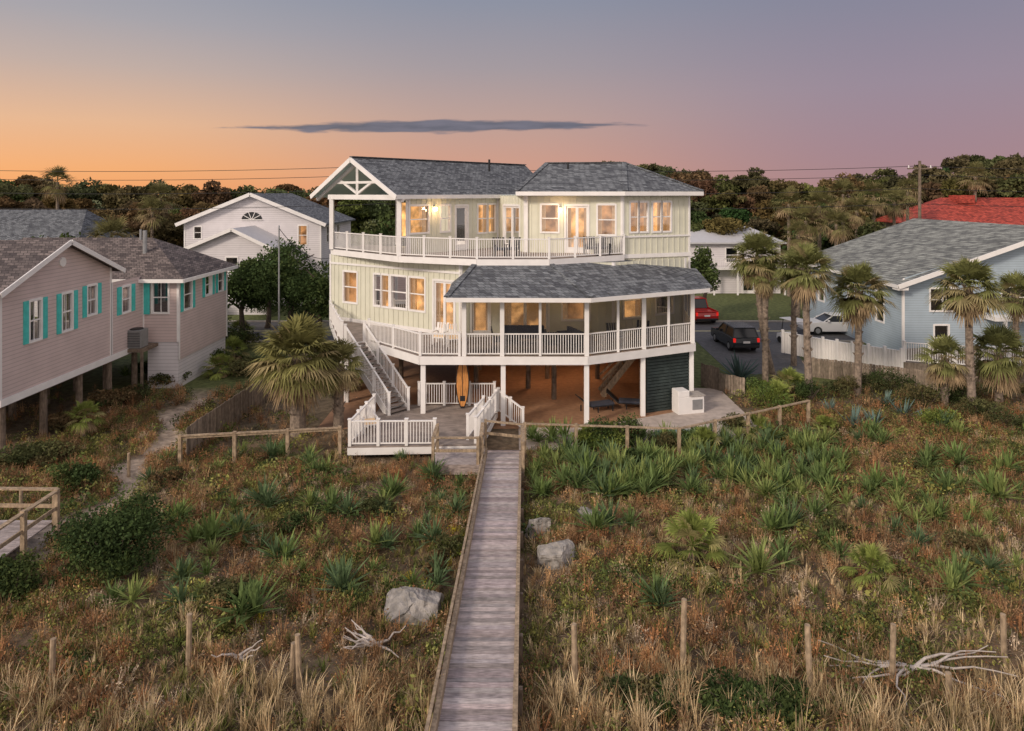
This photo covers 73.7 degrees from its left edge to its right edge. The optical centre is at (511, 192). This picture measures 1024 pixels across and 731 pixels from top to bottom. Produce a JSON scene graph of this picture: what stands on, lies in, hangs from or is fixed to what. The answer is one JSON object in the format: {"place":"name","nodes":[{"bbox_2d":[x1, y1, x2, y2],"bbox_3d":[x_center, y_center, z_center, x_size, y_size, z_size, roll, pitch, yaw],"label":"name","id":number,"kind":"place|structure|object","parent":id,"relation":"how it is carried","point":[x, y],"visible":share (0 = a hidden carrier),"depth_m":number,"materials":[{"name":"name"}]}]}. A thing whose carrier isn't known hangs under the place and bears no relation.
{"place":"outdoors","nodes":[
{"label":"outdoors","id":0,"kind":"place"},
{"bbox_2d":[34,287,88,316],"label":"walls","id":1,"kind":"structure","parent":0,"point":[35,308],"depth_m":60.00,"materials":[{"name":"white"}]},
{"bbox_2d":[0,210,138,239],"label":"roof","id":2,"kind":"structure","parent":1,"relation":"on","point":[17,224],"depth_m":63.09,"materials":[{"name":"grey"}]},
{"bbox_2d":[34,320,881,341],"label":"road","id":3,"kind":"structure","parent":0,"point":[702,330],"depth_m":54.37,"materials":[{"name":"asphalt"}]},
{"bbox_2d":[797,312,846,334],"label":"parked white car","id":4,"kind":"object","parent":3,"relation":"on","point":[821,323],"visible":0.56,"depth_m":52.10,"materials":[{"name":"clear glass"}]},
{"bbox_2d":[318,354,672,428],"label":"ground floor paving","id":5,"kind":"structure","parent":0,"point":[538,403],"depth_m":37.35,"materials":[{"name":"concrete"}]},
{"bbox_2d":[356,352,599,399],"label":"timber piles","id":6,"kind":"object","parent":5,"relation":"on","point":[477,368],"visible":0.25,"depth_m":37.90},
{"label":"first floor slab","id":7,"kind":"object","parent":6,"relation":"on","visible":0},
{"bbox_2d":[386,203,666,328],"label":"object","id":8,"kind":"object","parent":7,"relation":"on","point":[416,213],"visible":0.02,"depth_m":38.62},
{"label":"under deck","id":9,"kind":"structure","parent":6,"relation":"on","visible":0},
{"bbox_2d":[598,359,634,397],"bbox_3d":[5.660,9.104,35.800,2.270,3.076,1.142,0,0,4],"label":"timber stair","id":10,"kind":"object","parent":9,"relation":"on","point":[618,369],"visible":0.62,"depth_m":35.44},
{"bbox_2d":[646,352,688,412],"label":"slatted wall","id":11,"kind":"structure","parent":5,"relation":"on","point":[665,374],"depth_m":34.11,"materials":[{"name":"wood"}]},
{"bbox_2d":[0,199,1023,730],"bbox_3d":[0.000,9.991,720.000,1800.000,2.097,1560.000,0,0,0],"label":"ground","id":12,"kind":"structure","parent":0,"point":[734,307],"depth_m":18.34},
{"bbox_2d":[0,549,43,605],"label":"wax myrtle bush","id":13,"kind":"object","parent":12,"relation":"on","point":[13,572],"visible":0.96,"depth_m":16.79,"materials":[{"name":"green plant"}]},
{"bbox_2d":[0,442,55,468],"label":"garden shrub","id":14,"kind":"object","parent":12,"relation":"on","point":[18,456],"visible":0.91,"depth_m":26.14,"materials":[{"name":"green plant"}]},
{"bbox_2d":[0,487,59,557],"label":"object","id":15,"kind":"structure","parent":12,"relation":"on","point":[15,533],"depth_m":19.71,"materials":[{"name":"brown wood"}]},
{"bbox_2d":[21,437,79,459],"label":"garden shrub","id":16,"kind":"object","parent":12,"relation":"on","point":[61,447],"visible":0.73,"depth_m":27.09,"materials":[{"name":"green plant"}]},
{"bbox_2d":[36,165,79,209],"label":"cabbage palm","id":17,"kind":"object","parent":12,"relation":"on","point":[59,188],"visible":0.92,"depth_m":74.70,"materials":[{"name":"green plant"}]},
{"bbox_2d":[45,461,102,492],"bbox_3d":[-15.774,10.269,24.570,1.740,1.187,1.617,0,0,0],"label":"wax myrtle bush","id":18,"kind":"object","parent":12,"relation":"on","point":[77,472],"visible":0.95,"depth_m":24.51,"materials":[{"name":"green plant"}]},
{"bbox_2d":[63,400,107,439],"bbox_3d":[-18.892,10.096,30.151,1.683,2.008,1.773,0,0,26],"label":"palmetto","id":19,"kind":"object","parent":12,"relation":"on","point":[84,407],"visible":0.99,"depth_m":29.94,"materials":[{"name":"green plant"}]},
{"bbox_2d":[86,388,130,409],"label":"garden shrub","id":20,"kind":"object","parent":12,"relation":"on","point":[107,396],"visible":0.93,"depth_m":34.11,"materials":[{"name":"green plant"}]},
{"bbox_2d":[85,214,138,237],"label":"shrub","id":21,"kind":"object","parent":12,"relation":"on","point":[111,226],"visible":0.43,"depth_m":49.72,"materials":[{"name":"green plant"}]},
{"bbox_2d":[44,491,187,586],"bbox_3d":[-10.369,9.081,17.984,3.416,1.828,2.802,0,0,0],"label":"wax myrtle bush","id":22,"kind":"object","parent":12,"relation":"on","point":[88,538],"visible":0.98,"depth_m":17.57,"materials":[{"name":"green plant"}]},
{"bbox_2d":[0,229,237,452],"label":"pink beach cottage","id":23,"kind":"structure","parent":12,"relation":"on","point":[172,298],"depth_m":34.17,"materials":[{"name":"wood"}]},
{"bbox_2d":[103,327,157,396],"bbox_3d":[-20.736,9.100,37.100,2.200,3.600,1.600,0,0,0],"label":"air conditioner","id":24,"kind":"object","parent":12,"relation":"on","point":[137,338],"visible":0.48,"depth_m":36.40,"materials":[{"name":"grey metal"}]},
{"bbox_2d":[132,195,169,237],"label":"cabbage palm","id":25,"kind":"object","parent":12,"relation":"on","point":[153,218],"visible":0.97,"depth_m":69.56,"materials":[{"name":"green plant"}]},
{"bbox_2d":[138,181,183,239],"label":"cabbage palm","id":26,"kind":"object","parent":12,"relation":"on","point":[161,187],"visible":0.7,"depth_m":71.71,"materials":[{"name":"green plant"}]},
{"bbox_2d":[185,377,276,459],"bbox_3d":[-12.976,10.283,33.452,0.077,1.526,11.122,0,0,4],"label":"plank fence","id":27,"kind":"object","parent":12,"relation":"on","point":[236,405],"visible":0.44,"depth_m":31.27,"materials":[{"name":"wood"}]},
{"bbox_2d":[200,572,262,606],"bbox_3d":[-6.763,9.637,16.501,1.095,0.706,1.262,0,0,45],"label":"dune shrub","id":28,"kind":"object","parent":12,"relation":"on","point":[218,589],"visible":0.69,"depth_m":16.33,"materials":[{"name":"green plant"}]},
{"bbox_2d":[227,256,274,331],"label":"juniper tree","id":29,"kind":"object","parent":12,"relation":"on","point":[237,291],"visible":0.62,"depth_m":49.19,"materials":[{"name":"green plant"}]},
{"bbox_2d":[178,425,341,467],"bbox_3d":[-10.155,10.383,27.628,6.382,1.638,0.146,0,0,-7],"label":"timber post fence","id":30,"kind":"object","parent":12,"relation":"on","point":[235,434],"visible":0.76,"depth_m":27.58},
{"bbox_2d":[185,196,349,314],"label":"walls","id":31,"kind":"structure","parent":12,"relation":"on","point":[221,247],"depth_m":66.00,"materials":[{"name":"white"}]},
{"bbox_2d":[174,193,350,273],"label":"trim","id":32,"kind":"structure","parent":31,"relation":"attached to","point":[320,223],"depth_m":65.43,"materials":[{"name":"white paint"}]},
{"bbox_2d":[182,193,355,224],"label":"roof","id":33,"kind":"structure","parent":31,"relation":"on","point":[314,210],"depth_m":71.25,"materials":[{"name":"grey"}]},
{"bbox_2d":[243,237,328,321],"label":"juniper tree","id":34,"kind":"object","parent":12,"relation":"on","point":[268,268],"visible":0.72,"depth_m":47.65,"materials":[{"name":"green plant"}]},
{"bbox_2d":[242,311,344,436],"bbox_3d":[-9.659,8.243,30.690,4.582,5.713,4.551,0,0,-40],"label":"cabbage palm","id":35,"kind":"object","parent":12,"relation":"on","point":[297,380],"visible":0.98,"depth_m":30.01,"materials":[{"name":"green plant"}]},
{"bbox_2d":[280,263,328,351],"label":"juniper tree","id":36,"kind":"object","parent":12,"relation":"on","point":[312,288],"visible":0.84,"depth_m":45.95,"materials":[{"name":"green plant"}]},
{"bbox_2d":[317,337,366,428],"bbox_3d":[-7.934,8.866,31.645,2.810,4.467,2.977,0,0,0],"label":"cabbage palm","id":37,"kind":"object","parent":12,"relation":"on","point":[345,350],"visible":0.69,"depth_m":31.34,"materials":[{"name":"green plant"}]},
{"bbox_2d":[353,210,405,245],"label":"oak tree","id":38,"kind":"object","parent":12,"relation":"on","point":[386,227],"visible":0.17,"depth_m":56.90,"materials":[{"name":"green plant"}]},
{"bbox_2d":[384,586,444,625],"bbox_3d":[-2.399,10.018,16.508,1.382,0.810,1.034,-2,0,5],"label":"boulder","id":39,"kind":"object","parent":12,"relation":"on","point":[418,604],"visible":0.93,"depth_m":16.25,"materials":[{"name":"stone"}]},
{"bbox_2d":[347,381,524,458],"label":"pool platform deck","id":40,"kind":"structure","parent":12,"relation":"on","point":[411,430],"depth_m":29.46,"materials":[{"name":"white paint"}]},
{"bbox_2d":[343,321,409,415],"bbox_3d":[-6.640,8.445,33.340,1.326,3.710,4.015,0,0,-45],"label":"stair railing","id":41,"kind":"object","parent":40,"relation":"on","point":[374,374],"visible":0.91,"depth_m":33.14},
{"bbox_2d":[456,365,469,407],"bbox_3d":[-2.361,9.080,32.585,0.660,2.400,0.090,0,0,0],"label":"surfboard","id":42,"kind":"object","parent":40,"relation":"on","point":[462,382],"visible":0.88,"depth_m":32.55,"materials":[{"name":"orange wood"}]},
{"bbox_2d":[432,533,467,557],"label":"dune shrub","id":43,"kind":"object","parent":12,"relation":"on","point":[453,545],"visible":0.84,"depth_m":19.24,"materials":[{"name":"green plant"}]},
{"bbox_2d":[424,419,524,730],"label":"boardwalk","id":44,"kind":"structure","parent":12,"relation":"on","point":[476,687],"depth_m":15.71,"materials":[{"name":"grey wood"}]},
{"bbox_2d":[331,195,687,330],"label":"walls","id":45,"kind":"structure","parent":12,"relation":"on","point":[364,309],"depth_m":38.80,"materials":[{"name":"beige"}]},
{"bbox_2d":[313,163,382,197],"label":"truss","id":46,"kind":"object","parent":45,"relation":"on","point":[372,189],"depth_m":42.16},
{"bbox_2d":[335,245,621,258],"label":"deck","id":47,"kind":"structure","parent":45,"relation":"attached to","point":[461,252],"depth_m":37.67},
{"bbox_2d":[334,231,624,258],"bbox_3d":[-2.865,2.835,37.460,17.719,1.130,4.425,0,0,13],"label":"railing","id":48,"kind":"object","parent":47,"relation":"on","point":[363,242],"visible":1,"depth_m":36.19,"materials":[{"name":"white paint"}]},
{"bbox_2d":[349,203,656,309],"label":"window","id":49,"kind":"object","parent":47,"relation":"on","point":[606,214],"visible":0.02,"depth_m":38.79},
{"bbox_2d":[346,203,668,326],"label":"curtains","id":50,"kind":"object","parent":45,"relation":"attached to","point":[484,230],"visible":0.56,"depth_m":38.53,"materials":[{"name":"fabric"}]},
{"bbox_2d":[310,157,709,425],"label":"trim","id":51,"kind":"structure","parent":45,"relation":"attached to","point":[464,359],"depth_m":36.81,"materials":[{"name":"white paint"}]},
{"bbox_2d":[375,206,518,307],"bbox_3d":[0.644,4.015,39.255,20.279,6.930,7.128,0,0,-11],"label":"window glass","id":52,"kind":"object","parent":51,"relation":"attached to","point":[399,299],"visible":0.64,"depth_m":39.61,"materials":[{"name":"glass"}]},
{"bbox_2d":[317,157,702,194],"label":"roof","id":53,"kind":"structure","parent":45,"relation":"on","point":[408,177],"depth_m":40.32,"materials":[{"name":"grey"}]},
{"bbox_2d":[349,156,711,297],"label":"ridge caps","id":54,"kind":"object","parent":53,"relation":"on","point":[459,281],"visible":1,"depth_m":38.76,"materials":[{"name":"grey"}]},
{"bbox_2d":[331,321,693,356],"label":"first deck","id":55,"kind":"structure","parent":45,"relation":"attached to","point":[356,330],"depth_m":33.77,"materials":[{"name":"wood"}]},
{"bbox_2d":[329,300,460,355],"bbox_3d":[-7.645,7.035,35.509,2.861,1.130,12.718,0,0,-43],"label":"deck railing","id":56,"kind":"object","parent":55,"relation":"on","point":[336,320],"visible":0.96,"depth_m":33.06,"materials":[{"name":"white paint"}]},
{"bbox_2d":[466,294,689,352],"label":"porch screens","id":57,"kind":"object","parent":55,"relation":"on","point":[524,317],"visible":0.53,"depth_m":31.88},
{"bbox_2d":[466,322,690,353],"bbox_3d":[4.602,7.040,33.842,13.916,0.970,3.340,0,0,-30],"label":"porch railing","id":58,"kind":"object","parent":55,"relation":"on","point":[573,334],"visible":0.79,"depth_m":31.96,"materials":[{"name":"wood"}]},
{"bbox_2d":[446,259,707,297],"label":"porch roof","id":59,"kind":"structure","parent":45,"relation":"attached to","point":[596,280],"depth_m":33.56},
{"bbox_2d":[0,378,1023,730],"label":"dune grass and ground cover","id":60,"kind":"structure","parent":12,"relation":"on","point":[32,684],"depth_m":16.38,"materials":[{"name":"plant"}]},
{"bbox_2d":[0,153,1023,268],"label":"distant treeline","id":61,"kind":"object","parent":12,"relation":"on","point":[118,202],"visible":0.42,"depth_m":100.52,"materials":[{"name":"green plant"}]},
{"bbox_2d":[90,366,1023,632],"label":"yucca plants","id":62,"kind":"object","parent":12,"relation":"on","point":[645,475],"visible":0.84,"depth_m":23.19,"materials":[{"name":"green plant"}]},
{"bbox_2d":[537,539,577,569],"bbox_3d":[1.219,9.992,18.695,1.206,0.855,0.854,-15,6,-22],"label":"boulder","id":63,"kind":"object","parent":12,"relation":"on","point":[553,555],"visible":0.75,"depth_m":18.49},
{"bbox_2d":[598,668,654,714],"bbox_3d":[2.228,9.526,13.026,1.028,0.521,1.044,0,0,-23],"label":"dune shrub","id":64,"kind":"object","parent":12,"relation":"on","point":[624,680],"visible":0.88,"depth_m":12.96,"materials":[{"name":"green plant"}]},
{"bbox_2d":[523,400,809,452],"bbox_3d":[7.412,10.397,29.292,13.809,1.528,2.175,0,0,-13],"label":"timber post fence","id":65,"kind":"object","parent":12,"relation":"on","point":[713,421],"visible":0.63,"depth_m":28.64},
{"bbox_2d":[644,670,697,719],"bbox_3d":[3.011,9.572,12.928,1.007,0.453,1.434,0,0,22],"label":"dune shrub","id":66,"kind":"object","parent":12,"relation":"on","point":[658,692],"visible":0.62,"depth_m":12.80,"materials":[{"name":"green plant"}]},
{"bbox_2d":[649,504,730,579],"bbox_3d":[4.986,9.782,18.767,2.495,2.309,2.468,0,0,0],"label":"palmetto","id":67,"kind":"object","parent":12,"relation":"on","point":[689,524],"visible":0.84,"depth_m":18.56,"materials":[{"name":"green plant"}]},
{"bbox_2d":[690,246,720,299],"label":"oak tree","id":68,"kind":"object","parent":12,"relation":"on","point":[703,265],"visible":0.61,"depth_m":59.42,"materials":[{"name":"green plant"}]},
{"bbox_2d":[691,666,768,719],"bbox_3d":[4.130,9.454,12.811,1.479,0.550,1.237,0,0,0],"label":"dune shrub","id":69,"kind":"object","parent":12,"relation":"on","point":[742,688],"visible":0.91,"depth_m":12.79,"materials":[{"name":"green plant"}]},
{"bbox_2d":[690,244,778,292],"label":"walls","id":70,"kind":"structure","parent":12,"relation":"on","point":[728,284],"depth_m":74.00,"materials":[{"name":"white"}]},
{"bbox_2d":[690,226,786,243],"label":"roof","id":71,"kind":"structure","parent":70,"relation":"on","point":[701,236],"depth_m":75.31,"materials":[{"name":"metal"}]},
{"bbox_2d":[723,229,786,377],"bbox_3d":[14.498,6.646,40.441,4.078,9.008,4.073,0,0,0],"label":"cabbage palm","id":72,"kind":"object","parent":12,"relation":"on","point":[761,243],"visible":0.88,"depth_m":39.88,"materials":[{"name":"green plant"}]},
{"bbox_2d":[743,256,786,381],"bbox_3d":[14.599,7.297,39.477,2.640,7.606,2.931,0,0,18],"label":"cabbage palm","id":73,"kind":"object","parent":12,"relation":"on","point":[764,290],"visible":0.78,"depth_m":39.34,"materials":[{"name":"green plant"}]},
{"bbox_2d":[746,381,793,409],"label":"dune shrub","id":74,"kind":"object","parent":12,"relation":"on","point":[759,391],"visible":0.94,"depth_m":33.98,"materials":[{"name":"green plant"}]},
{"bbox_2d":[765,184,807,295],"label":"cabbage palm","id":75,"kind":"object","parent":12,"relation":"on","point":[794,195],"visible":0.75,"depth_m":71.74,"materials":[{"name":"green plant"}]},
{"bbox_2d":[757,674,829,726],"bbox_3d":[5.064,9.384,12.565,1.246,0.500,1.136,0,0,-27],"label":"dune shrub","id":76,"kind":"object","parent":12,"relation":"on","point":[786,699],"visible":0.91,"depth_m":12.51,"materials":[{"name":"green plant"}]},
{"bbox_2d":[777,246,814,365],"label":"cabbage palm","id":77,"kind":"object","parent":12,"relation":"on","point":[793,325],"visible":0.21,"depth_m":42.87,"materials":[{"name":"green plant"}]},
{"bbox_2d":[777,218,816,316],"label":"cabbage palm","id":78,"kind":"object","parent":12,"relation":"on","point":[800,226],"visible":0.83,"depth_m":59.75,"materials":[{"name":"green plant"}]},
{"bbox_2d":[786,203,827,244],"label":"cabbage palm","id":79,"kind":"object","parent":12,"relation":"on","point":[806,209],"visible":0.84,"depth_m":67.44,"materials":[{"name":"green plant"}]},
{"bbox_2d":[772,241,842,401],"bbox_3d":[15.435,6.820,35.715,3.703,8.583,3.669,0,0,0],"label":"cabbage palm","id":80,"kind":"object","parent":12,"relation":"on","point":[805,284],"visible":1,"depth_m":35.51,"materials":[{"name":"green plant"}]},
{"bbox_2d":[796,186,842,298],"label":"cabbage palm","id":81,"kind":"object","parent":12,"relation":"on","point":[820,196],"visible":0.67,"depth_m":69.63,"materials":[{"name":"green plant"}]},
{"bbox_2d":[813,207,858,245],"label":"cabbage palm","id":82,"kind":"object","parent":12,"relation":"on","point":[836,235],"visible":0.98,"depth_m":65.55,"materials":[{"name":"green plant"}]},
{"bbox_2d":[781,329,903,371],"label":"white picket fence","id":83,"kind":"object","parent":12,"relation":"on","point":[823,348],"visible":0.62,"depth_m":42.64,"materials":[{"name":"paint"}]},
{"bbox_2d":[834,194,879,238],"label":"cabbage palm","id":84,"kind":"object","parent":12,"relation":"on","point":[856,217],"visible":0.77,"depth_m":69.61,"materials":[{"name":"green plant"}]},
{"bbox_2d":[824,260,901,395],"bbox_3d":[18.753,7.363,36.897,3.553,7.483,3.764,0,0,15],"label":"cabbage palm","id":85,"kind":"object","parent":12,"relation":"on","point":[859,307],"visible":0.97,"depth_m":36.50,"materials":[{"name":"green plant"}]},
{"bbox_2d":[837,539,906,600],"bbox_3d":[9.277,9.841,17.644,1.626,1.561,1.560,0,0,26],"label":"palmetto","id":86,"kind":"object","parent":12,"relation":"on","point":[871,552],"visible":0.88,"depth_m":17.55,"materials":[{"name":"green plant"}]},
{"bbox_2d":[811,357,937,391],"bbox_3d":[20.439,10.362,38.873,6.478,1.276,0.077,0,0,31],"label":"retaining plank fence","id":87,"kind":"object","parent":12,"relation":"on","point":[823,368],"visible":0.45,"depth_m":39.45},
{"bbox_2d":[852,179,896,230],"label":"cabbage palm","id":88,"kind":"object","parent":12,"relation":"on","point":[872,187],"visible":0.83,"depth_m":71.48,"materials":[{"name":"green plant"}]},
{"bbox_2d":[875,185,916,225],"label":"cabbage palm","id":89,"kind":"object","parent":12,"relation":"on","point":[894,211],"visible":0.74,"depth_m":73.56,"materials":[{"name":"green plant"}]},
{"bbox_2d":[808,246,1023,349],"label":"walls","id":90,"kind":"structure","parent":12,"relation":"on","point":[920,319],"depth_m":44.70,"materials":[{"name":"blue"}]},
{"bbox_2d":[809,241,1023,347],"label":"trim","id":91,"kind":"structure","parent":90,"relation":"attached to","point":[903,287],"depth_m":44.56,"materials":[{"name":"white paint"}]},
{"bbox_2d":[814,218,1023,284],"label":"roof","id":92,"kind":"structure","parent":90,"relation":"on","point":[896,254],"depth_m":50.45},
{"bbox_2d":[818,640,1018,704],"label":"driftwood branches","id":93,"kind":"object","parent":12,"relation":"on","point":[924,666],"visible":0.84,"depth_m":14.23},
{"bbox_2d":[890,382,952,407],"bbox_3d":[20.753,10.241,34.543,2.491,1.552,2.224,0,0,-16],"label":"dune shrub","id":94,"kind":"object","parent":12,"relation":"on","point":[925,393],"visible":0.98,"depth_m":34.50,"materials":[{"name":"green plant"}]},
{"bbox_2d":[913,333,975,407],"bbox_3d":[21.875,9.070,34.323,3.093,4.060,2.802,0,0,0],"label":"cabbage palm","id":95,"kind":"object","parent":12,"relation":"on","point":[944,371],"visible":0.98,"depth_m":34.27,"materials":[{"name":"green plant"}]},
{"bbox_2d":[875,195,1023,226],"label":"red roofed house","id":96,"kind":"structure","parent":12,"relation":"on","point":[990,210],"depth_m":83.04,"materials":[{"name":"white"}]},
{"bbox_2d":[902,340,1023,382],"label":"white deck railing","id":97,"kind":"object","parent":12,"relation":"on","point":[909,361],"visible":0.3,"depth_m":40.21,"materials":[{"name":"paint"}]},
{"bbox_2d":[943,529,987,554],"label":"dune shrub","id":98,"kind":"object","parent":12,"relation":"on","point":[966,541],"visible":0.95,"depth_m":19.43,"materials":[{"name":"green plant"}]},
{"bbox_2d":[922,255,1017,407],"bbox_3d":[22.383,7.081,33.551,3.907,8.065,4.075,0,0,0],"label":"cabbage palm","id":99,"kind":"object","parent":12,"relation":"on","point":[967,304],"visible":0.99,"depth_m":33.19,"materials":[{"name":"green plant"}]},
{"bbox_2d":[955,159,994,201],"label":"cabbage palm","id":100,"kind":"object","parent":12,"relation":"on","point":[977,183],"visible":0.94,"depth_m":84.64,"materials":[{"name":"green plant"}]},
{"bbox_2d":[947,396,1004,417],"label":"dune shrub","id":101,"kind":"object","parent":12,"relation":"on","point":[977,402],"visible":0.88,"depth_m":32.92,"materials":[{"name":"green plant"}]},
{"bbox_2d":[961,322,1023,405],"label":"cabbage palm","id":102,"kind":"object","parent":12,"relation":"on","point":[1000,371],"visible":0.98,"depth_m":34.46,"materials":[{"name":"green plant"}]},
{"bbox_2d":[981,406,1023,431],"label":"dune shrub","id":103,"kind":"object","parent":12,"relation":"on","point":[995,416],"visible":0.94,"depth_m":31.55,"materials":[{"name":"green plant"}]},
{"bbox_2d":[987,269,1023,363],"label":"cabbage palm","id":104,"kind":"object","parent":12,"relation":"on","point":[1015,280],"visible":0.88,"depth_m":39.72,"materials":[{"name":"green plant"}]},
{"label":"utility pole","id":105,"kind":"object","parent":12,"relation":"on","visible":0},
{"bbox_2d":[0,166,1023,208],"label":"power lines","id":106,"kind":"object","parent":105,"relation":"attached to","point":[535,170],"visible":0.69,"depth_m":62.48,"materials":[{"name":"black metal"}]},
{"bbox_2d":[0,0,1023,194],"label":"sky","id":107,"kind":"structure","parent":0,"point":[185,90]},
{"bbox_2d":[519,388,755,449],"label":"pool patio","id":108,"kind":"structure","parent":0,"point":[718,404],"depth_m":33.01,"materials":[{"name":"concrete"}]},
{"bbox_2d":[672,387,705,414],"bbox_3d":[8.765,10.305,33.907,1.460,1.150,0.800,0,0,-14],"label":"outdoor kitchen counter","id":109,"kind":"object","parent":108,"relation":"on","point":[685,401],"visible":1,"depth_m":33.59,"materials":[{"name":"white paint"}]},
{"bbox_2d":[697,341,803,373],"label":"driveway","id":110,"kind":"structure","parent":0,"point":[719,351],"depth_m":45.37,"materials":[{"name":"asphalt"}]},
{"bbox_2d":[711,322,759,349],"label":"parked suv","id":111,"kind":"object","parent":110,"relation":"on","point":[731,335],"visible":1,"depth_m":46.67,"materials":[{"name":"black metal"}]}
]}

